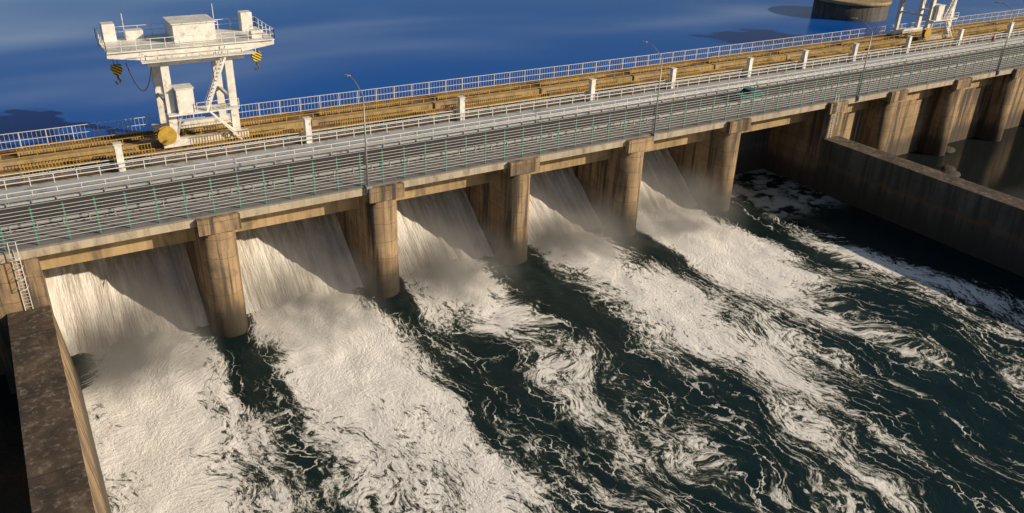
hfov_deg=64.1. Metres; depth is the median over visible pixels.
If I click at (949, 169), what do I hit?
river boulders
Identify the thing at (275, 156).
strip rail
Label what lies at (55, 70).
reservoir water
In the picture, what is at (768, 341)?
tail water
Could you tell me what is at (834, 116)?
ladder
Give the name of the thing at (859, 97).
lamp post
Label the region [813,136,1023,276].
training wall
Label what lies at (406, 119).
dark gate slots
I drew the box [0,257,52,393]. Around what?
abutment pier
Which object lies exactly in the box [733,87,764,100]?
car
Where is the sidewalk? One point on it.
(125, 227)
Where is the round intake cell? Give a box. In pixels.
[812,0,891,21]
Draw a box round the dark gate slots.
[24,28,1021,174]
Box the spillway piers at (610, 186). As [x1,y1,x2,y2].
[184,67,1023,337]
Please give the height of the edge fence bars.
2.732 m
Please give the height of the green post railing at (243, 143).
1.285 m
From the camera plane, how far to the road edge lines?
88.22 m
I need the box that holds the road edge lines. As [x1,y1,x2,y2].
[0,45,1020,233]
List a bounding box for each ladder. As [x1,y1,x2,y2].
[7,242,33,310]
[827,95,841,137]
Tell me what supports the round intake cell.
in the reservoir water at (55, 70)
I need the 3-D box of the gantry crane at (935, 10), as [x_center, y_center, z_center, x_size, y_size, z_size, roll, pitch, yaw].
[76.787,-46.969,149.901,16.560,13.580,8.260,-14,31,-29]
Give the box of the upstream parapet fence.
[0,9,1023,150]
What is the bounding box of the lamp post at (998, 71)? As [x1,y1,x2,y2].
[995,1,1014,74]
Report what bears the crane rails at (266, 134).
on the gate floor
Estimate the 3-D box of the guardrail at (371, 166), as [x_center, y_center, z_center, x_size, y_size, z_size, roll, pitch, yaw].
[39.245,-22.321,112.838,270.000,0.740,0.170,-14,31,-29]
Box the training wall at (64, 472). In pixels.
[7,305,111,512]
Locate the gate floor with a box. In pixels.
[0,17,1023,187]
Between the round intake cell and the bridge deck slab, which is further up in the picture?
the round intake cell
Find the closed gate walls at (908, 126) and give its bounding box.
[0,78,1023,374]
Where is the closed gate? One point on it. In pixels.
(752, 150)
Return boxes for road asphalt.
[0,44,1023,233]
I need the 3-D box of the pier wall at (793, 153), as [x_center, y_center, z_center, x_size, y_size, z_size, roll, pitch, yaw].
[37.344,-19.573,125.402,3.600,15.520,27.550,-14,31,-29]
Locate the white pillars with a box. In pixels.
[112,22,1014,171]
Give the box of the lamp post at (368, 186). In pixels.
[344,74,372,192]
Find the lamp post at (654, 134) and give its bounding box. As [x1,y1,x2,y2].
[642,41,662,138]
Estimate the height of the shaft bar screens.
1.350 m
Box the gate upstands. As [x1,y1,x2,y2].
[0,18,1023,169]
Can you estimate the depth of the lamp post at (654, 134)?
94.68 m
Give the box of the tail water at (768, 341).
[0,125,1023,512]
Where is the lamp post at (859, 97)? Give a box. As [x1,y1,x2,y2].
[852,17,872,100]
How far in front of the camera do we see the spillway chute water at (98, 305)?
86.09 m
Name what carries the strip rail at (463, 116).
on the service walk strip
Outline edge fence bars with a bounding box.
[0,47,1023,247]
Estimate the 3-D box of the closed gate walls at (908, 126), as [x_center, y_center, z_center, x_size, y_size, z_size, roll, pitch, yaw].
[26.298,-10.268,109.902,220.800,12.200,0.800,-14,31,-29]
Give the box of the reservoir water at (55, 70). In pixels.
[0,0,1023,149]
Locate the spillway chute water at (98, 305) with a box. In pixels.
[43,148,697,355]
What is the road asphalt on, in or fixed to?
on the bridge deck slab
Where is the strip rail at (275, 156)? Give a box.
[0,38,1022,203]
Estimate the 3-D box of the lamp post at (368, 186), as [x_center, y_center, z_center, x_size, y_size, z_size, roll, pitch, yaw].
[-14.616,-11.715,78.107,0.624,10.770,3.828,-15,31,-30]
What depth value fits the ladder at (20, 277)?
65.08 m
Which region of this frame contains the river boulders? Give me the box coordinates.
[941,146,960,176]
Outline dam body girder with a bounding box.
[38,77,1023,269]
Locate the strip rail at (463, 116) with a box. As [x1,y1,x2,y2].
[0,31,1023,189]
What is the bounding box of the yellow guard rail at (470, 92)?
[0,19,1022,160]
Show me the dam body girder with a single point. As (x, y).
(123, 247)
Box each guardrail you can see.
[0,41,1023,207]
[1,53,1023,232]
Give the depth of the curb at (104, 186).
92.11 m
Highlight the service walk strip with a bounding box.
[0,36,1023,207]
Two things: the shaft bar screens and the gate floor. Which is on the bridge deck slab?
the gate floor
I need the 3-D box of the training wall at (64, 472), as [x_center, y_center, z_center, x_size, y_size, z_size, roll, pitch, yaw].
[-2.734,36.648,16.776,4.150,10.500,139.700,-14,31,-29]
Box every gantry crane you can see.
[94,4,274,149]
[889,0,958,40]
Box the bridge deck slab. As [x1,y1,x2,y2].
[0,35,1023,263]
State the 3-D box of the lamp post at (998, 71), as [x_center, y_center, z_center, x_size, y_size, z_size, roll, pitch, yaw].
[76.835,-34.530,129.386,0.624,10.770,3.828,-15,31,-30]
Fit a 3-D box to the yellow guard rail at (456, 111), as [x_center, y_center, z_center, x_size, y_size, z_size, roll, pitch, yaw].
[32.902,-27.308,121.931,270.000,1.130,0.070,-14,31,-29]
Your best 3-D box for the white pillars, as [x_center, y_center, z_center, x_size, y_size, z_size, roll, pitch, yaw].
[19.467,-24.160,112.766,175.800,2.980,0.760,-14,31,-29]
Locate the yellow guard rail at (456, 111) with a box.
[0,28,1023,183]
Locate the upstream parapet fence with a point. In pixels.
(568, 70)
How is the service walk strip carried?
on the bridge deck slab
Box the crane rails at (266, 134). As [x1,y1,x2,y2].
[0,17,1023,173]
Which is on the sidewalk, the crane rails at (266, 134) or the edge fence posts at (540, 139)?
the edge fence posts at (540, 139)
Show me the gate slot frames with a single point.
(439, 99)
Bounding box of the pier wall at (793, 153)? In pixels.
[764,100,848,187]
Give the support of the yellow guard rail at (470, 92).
on the gate floor
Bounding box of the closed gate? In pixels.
[734,127,770,174]
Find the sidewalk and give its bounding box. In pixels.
[0,57,1023,254]
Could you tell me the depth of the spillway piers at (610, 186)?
94.62 m
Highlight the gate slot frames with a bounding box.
[18,20,1023,178]
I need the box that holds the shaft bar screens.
[16,16,1023,180]
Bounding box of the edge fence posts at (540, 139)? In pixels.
[0,47,1023,250]
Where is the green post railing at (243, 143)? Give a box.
[0,29,1023,185]
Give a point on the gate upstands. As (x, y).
(14, 163)
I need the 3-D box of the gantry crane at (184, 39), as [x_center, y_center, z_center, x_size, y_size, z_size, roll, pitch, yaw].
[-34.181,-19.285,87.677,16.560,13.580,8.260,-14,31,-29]

